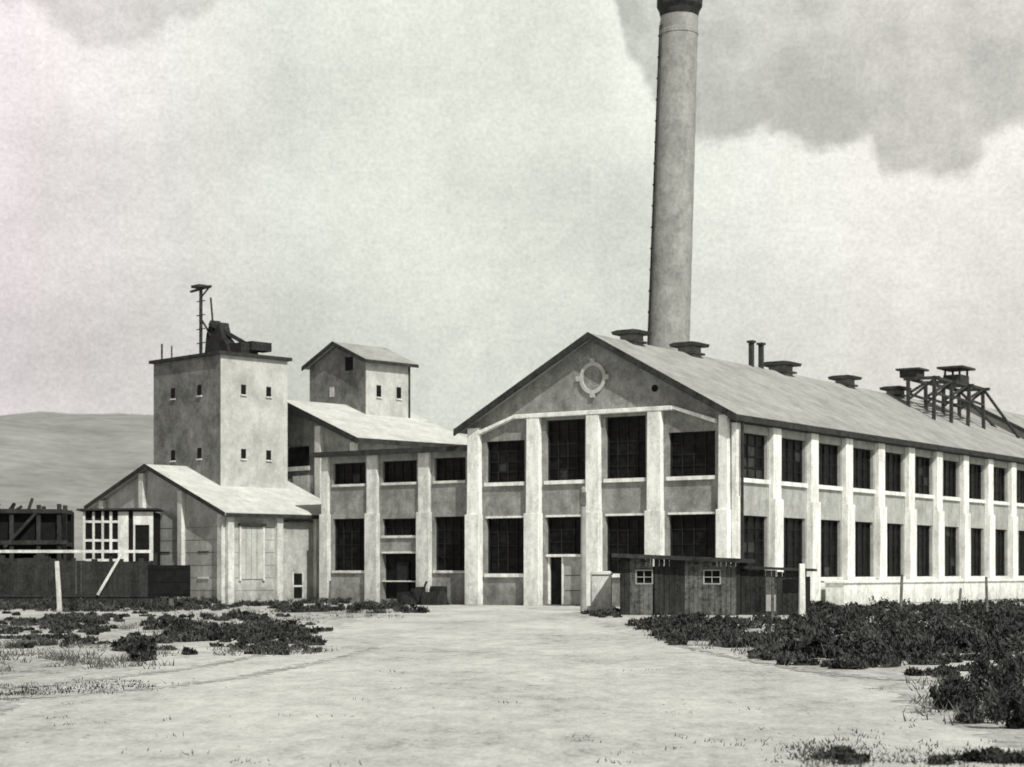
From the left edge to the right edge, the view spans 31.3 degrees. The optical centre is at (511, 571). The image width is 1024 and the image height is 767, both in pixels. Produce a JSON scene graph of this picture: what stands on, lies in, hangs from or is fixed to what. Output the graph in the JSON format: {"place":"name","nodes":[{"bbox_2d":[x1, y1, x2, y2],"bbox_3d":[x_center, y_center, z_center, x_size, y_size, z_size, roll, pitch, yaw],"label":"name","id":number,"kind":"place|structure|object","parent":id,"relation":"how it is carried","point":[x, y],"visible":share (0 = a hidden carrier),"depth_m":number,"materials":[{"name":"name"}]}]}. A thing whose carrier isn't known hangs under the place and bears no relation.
{"place":"outdoors","nodes":[
{"label":"outdoors","id":0,"kind":"place"},
{"bbox_2d":[0,411,153,560],"bbox_3d":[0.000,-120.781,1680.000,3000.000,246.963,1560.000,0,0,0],"label":"hills","id":1,"kind":"structure","parent":0,"point":[52,460],"depth_m":1415.11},
{"bbox_2d":[0,605,1023,766],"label":"dirt road","id":2,"kind":"structure","parent":0,"point":[467,678],"depth_m":22.49,"materials":[{"name":"grey soil"}]},
{"bbox_2d":[0,668,1023,766],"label":"weed sprigs","id":3,"kind":"object","parent":2,"relation":"on","point":[806,759],"visible":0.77,"depth_m":17.48,"materials":[{"name":"grey plant"}]},
{"bbox_2d":[0,646,1023,698],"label":"wheel marks","id":4,"kind":"object","parent":2,"relation":"on","point":[321,661],"visible":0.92,"depth_m":29.51},
{"bbox_2d":[0,599,1023,752],"bbox_3d":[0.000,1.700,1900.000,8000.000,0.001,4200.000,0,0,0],"label":"ground","id":5,"kind":"structure","parent":0,"point":[36,670],"depth_m":33.82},
{"bbox_2d":[0,498,73,603],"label":"timber staging","id":6,"kind":"object","parent":5,"relation":"on","point":[39,527],"visible":0.54,"depth_m":91.97,"materials":[{"name":"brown wood"}]},
{"bbox_2d":[55,561,62,613],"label":"wooden post","id":7,"kind":"object","parent":5,"relation":"on","point":[58,588],"visible":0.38,"depth_m":69.92,"materials":[{"name":"white wood"}]},
{"bbox_2d":[0,550,156,607],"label":"board fence","id":8,"kind":"object","parent":5,"relation":"on","point":[120,580],"visible":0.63,"depth_m":86.15,"materials":[{"name":"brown wood"}]},
{"bbox_2d":[76,508,163,597],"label":"glazed leanto","id":9,"kind":"structure","parent":5,"relation":"on","point":[121,528],"depth_m":97.75,"materials":[{"name":"white wood"}]},
{"bbox_2d":[148,562,189,607],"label":"notice board","id":10,"kind":"object","parent":5,"relation":"on","point":[171,580],"visible":0.93,"depth_m":79.83,"materials":[{"name":"brown wood"}]},
{"bbox_2d":[84,464,320,603],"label":"gabled annex","id":11,"kind":"object","parent":5,"relation":"on","point":[229,544],"visible":0.7,"depth_m":99.53,"materials":[{"name":"paint"}]},
{"bbox_2d":[149,350,291,488],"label":"concrete hopper tower","id":12,"kind":"structure","parent":11,"relation":"on","point":[220,418],"depth_m":103.18,"materials":[{"name":"paint"}]},
{"bbox_2d":[161,284,271,358],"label":"elevator headgear","id":13,"kind":"object","parent":12,"relation":"on","point":[220,336],"visible":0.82,"depth_m":104.23,"materials":[{"name":"metal"}]},
{"bbox_2d":[242,527,262,578],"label":"boarded doorway","id":14,"kind":"structure","parent":11,"relation":"in","point":[257,532],"depth_m":98.21,"materials":[{"name":"paint"}]},
{"bbox_2d":[0,595,429,661],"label":"brush","id":15,"kind":"object","parent":5,"relation":"on","point":[184,629],"visible":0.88,"depth_m":54.04,"materials":[{"name":"black plant"}]},
{"bbox_2d":[328,581,330,605],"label":"wooden post","id":16,"kind":"object","parent":5,"relation":"on","point":[329,600],"visible":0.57,"depth_m":79.96,"materials":[{"name":"grey wood"}]},
{"bbox_2d":[288,409,418,482],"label":"walls","id":17,"kind":"structure","parent":5,"relation":"on","point":[300,431],"depth_m":106.35,"materials":[{"name":"grey paint"}]},
{"bbox_2d":[289,446,308,466],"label":"window","id":18,"kind":"structure","parent":17,"relation":"attached to","point":[298,456],"depth_m":107.08,"materials":[{"name":"black glass"}]},
{"bbox_2d":[288,426,357,498],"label":"pilasters","id":19,"kind":"object","parent":17,"relation":"attached to","point":[311,484],"visible":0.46,"depth_m":105.62,"materials":[{"name":"grey concrete"}]},
{"bbox_2d":[301,341,418,417],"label":"gabled headhouse","id":20,"kind":"structure","parent":17,"relation":"on","point":[369,380],"depth_m":111.32,"materials":[{"name":"paint"}]},
{"bbox_2d":[288,400,466,444],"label":"roof","id":21,"kind":"structure","parent":17,"relation":"on","point":[359,424],"depth_m":107.99,"materials":[{"name":"grey metal"}]},
{"bbox_2d":[288,403,459,446],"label":"bargeboards","id":22,"kind":"object","parent":21,"relation":"attached to","point":[325,424],"visible":0.43,"depth_m":104.86,"materials":[{"name":"grey wood"}]},
{"bbox_2d":[312,445,466,604],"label":"flat roofed wing","id":23,"kind":"structure","parent":5,"relation":"on","point":[392,523],"depth_m":96.90,"materials":[{"name":"grey concrete"}]},
{"bbox_2d":[337,459,465,598],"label":"window glass","id":24,"kind":"structure","parent":23,"relation":"in","point":[391,559],"depth_m":96.76,"materials":[{"name":"black glass"}]},
{"bbox_2d":[398,581,449,604],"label":"scrap pile","id":25,"kind":"object","parent":5,"relation":"on","point":[435,595],"visible":0.87,"depth_m":93.05,"materials":[{"name":"wood"}]},
{"bbox_2d":[0,606,1023,724],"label":"dry weeds","id":26,"kind":"object","parent":5,"relation":"on","point":[73,658],"visible":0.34,"depth_m":36.84,"materials":[{"name":"grey plant"}]},
{"bbox_2d":[11,632,1017,766],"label":"stones","id":27,"kind":"object","parent":5,"relation":"on","point":[434,707],"visible":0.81,"depth_m":19.58,"materials":[{"name":"stone"}]},
{"bbox_2d":[470,341,731,606],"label":"front walls","id":28,"kind":"structure","parent":5,"relation":"on","point":[557,388],"depth_m":89.27,"materials":[{"name":"grey paint"}]},
{"bbox_2d":[564,557,580,604],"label":"door leaf","id":29,"kind":"object","parent":28,"relation":"attached to","point":[572,565],"visible":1,"depth_m":90.13,"materials":[{"name":"paint"}]},
{"bbox_2d":[576,358,609,397],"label":"gable emblem","id":30,"kind":"object","parent":28,"relation":"attached to","point":[605,377],"visible":1,"depth_m":89.15,"materials":[{"name":"paint"}]},
{"bbox_2d":[651,385,657,391],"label":"gable vent hole","id":31,"kind":"object","parent":28,"relation":"attached to","point":[654,388],"visible":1,"depth_m":87.29,"materials":[{"name":"black"}]},
{"bbox_2d":[459,333,1023,457],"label":"roof","id":32,"kind":"structure","parent":28,"relation":"on","point":[743,389],"depth_m":100.09,"materials":[{"name":"metal"}]},
{"bbox_2d":[453,332,1023,558],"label":"bargeboards and gutter","id":33,"kind":"object","parent":32,"relation":"attached to","point":[751,420],"visible":0.92,"depth_m":89.90,"materials":[{"name":"grey wood"}]},
{"bbox_2d":[611,329,911,396],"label":"ventilator caps","id":34,"kind":"object","parent":32,"relation":"on","point":[762,364],"visible":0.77,"depth_m":103.95,"materials":[{"name":"metal"}]},
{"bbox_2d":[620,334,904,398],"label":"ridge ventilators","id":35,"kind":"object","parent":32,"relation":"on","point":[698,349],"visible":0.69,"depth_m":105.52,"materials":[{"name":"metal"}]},
{"bbox_2d":[895,365,1019,438],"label":"roof hoist trestle","id":36,"kind":"object","parent":32,"relation":"on","point":[953,382],"visible":0.98,"depth_m":120.52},
{"bbox_2d":[961,404,1023,438],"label":"raised roof","id":37,"kind":"structure","parent":32,"relation":"attached to","point":[1017,419],"depth_m":131.34,"materials":[{"name":"metal"}]},
{"bbox_2d":[953,401,1023,431],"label":"raised roof rake","id":38,"kind":"object","parent":37,"relation":"attached to","point":[993,415],"visible":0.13,"depth_m":128.95,"materials":[{"name":"grey metal"}]},
{"bbox_2d":[484,475,1023,580],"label":"sills","id":39,"kind":"structure","parent":28,"relation":"attached to","point":[783,483],"depth_m":91.92,"materials":[{"name":"concrete"}]},
{"bbox_2d":[490,417,1023,604],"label":"window glass","id":40,"kind":"object","parent":28,"relation":"attached to","point":[567,540],"visible":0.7,"depth_m":90.81,"materials":[{"name":"black glass"}]},
{"bbox_2d":[353,435,998,575],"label":"dusty panes","id":41,"kind":"object","parent":40,"relation":"attached to","point":[503,467],"visible":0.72,"depth_m":88.02,"materials":[{"name":"black glass"}]},
{"bbox_2d":[587,571,615,609],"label":"concrete gatepost","id":42,"kind":"object","parent":5,"relation":"on","point":[600,589],"visible":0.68,"depth_m":74.00,"materials":[{"name":"grey concrete"}]},
{"bbox_2d":[647,0,702,350],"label":"brick chimney","id":43,"kind":"object","parent":5,"relation":"on","point":[669,291],"visible":0.63,"depth_m":123.83,"materials":[{"name":"brick"}]},
{"bbox_2d":[612,553,816,614],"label":"plank shack","id":44,"kind":"structure","parent":5,"relation":"on","point":[690,584],"depth_m":71.40,"materials":[{"name":"grey wood"}]},
{"bbox_2d":[635,570,775,610],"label":"window frames","id":45,"kind":"structure","parent":44,"relation":"in","point":[768,597],"depth_m":71.42,"materials":[{"name":"wood"}]},
{"bbox_2d":[465,405,1017,605],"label":"pilasters","id":46,"kind":"object","parent":5,"relation":"on","point":[654,528],"visible":0.8,"depth_m":91.47,"materials":[{"name":"concrete"}]},
{"bbox_2d":[771,578,773,618],"bbox_3d":[8.550,0.950,60.000,0.110,1.500,0.110,0,0,0],"label":"wooden post","id":47,"kind":"object","parent":5,"relation":"on","point":[772,597],"visible":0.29,"depth_m":59.96,"materials":[{"name":"grey wood"}]},
{"bbox_2d":[580,595,1023,677],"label":"sagebrush belt","id":48,"kind":"object","parent":5,"relation":"on","point":[863,641],"visible":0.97,"depth_m":43.20,"materials":[{"name":"black plant"}]},
{"bbox_2d":[799,564,805,615],"bbox_3d":[9.200,0.725,58.000,0.220,1.950,0.220,0,0,0],"label":"wooden post","id":49,"kind":"object","parent":5,"relation":"on","point":[802,610],"visible":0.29,"depth_m":57.91,"materials":[{"name":"wood"}]},
{"bbox_2d":[731,423,1023,581],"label":"side walls","id":50,"kind":"structure","parent":5,"relation":"on","point":[756,499],"depth_m":98.43,"materials":[{"name":"paint"}]},
{"bbox_2d":[899,574,902,610],"bbox_3d":[13.618,0.900,64.000,0.147,1.600,0.110,0,0,0],"label":"wooden post","id":51,"kind":"object","parent":5,"relation":"on","point":[901,591],"visible":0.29,"depth_m":63.96,"materials":[{"name":"grey wood"}]},
{"bbox_2d":[813,645,1023,764],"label":"sagebrush","id":52,"kind":"object","parent":5,"relation":"on","point":[1003,692],"visible":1,"depth_m":20.69,"materials":[{"name":"black plant"}]},
{"bbox_2d":[824,579,1023,604],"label":"loading platform","id":53,"kind":"structure","parent":5,"relation":"on","point":[843,592],"depth_m":100.08,"materials":[{"name":"concrete"}]},
{"bbox_2d":[958,588,961,608],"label":"wooden post","id":54,"kind":"object","parent":5,"relation":"on","point":[959,599],"visible":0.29,"depth_m":65.96,"materials":[{"name":"grey wood"}]},
{"bbox_2d":[985,577,988,611],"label":"wooden post","id":55,"kind":"object","parent":5,"relation":"on","point":[986,594],"visible":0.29,"depth_m":69.96,"materials":[{"name":"grey wood"}]},
{"bbox_2d":[0,0,1023,437],"label":"sky","id":56,"kind":"structure","parent":0,"point":[462,190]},
{"bbox_2d":[488,415,1023,590],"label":"window sashes","id":57,"kind":"object","parent":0,"point":[705,515],"depth_m":92.05,"materials":[{"name":"black metal"}]}
]}

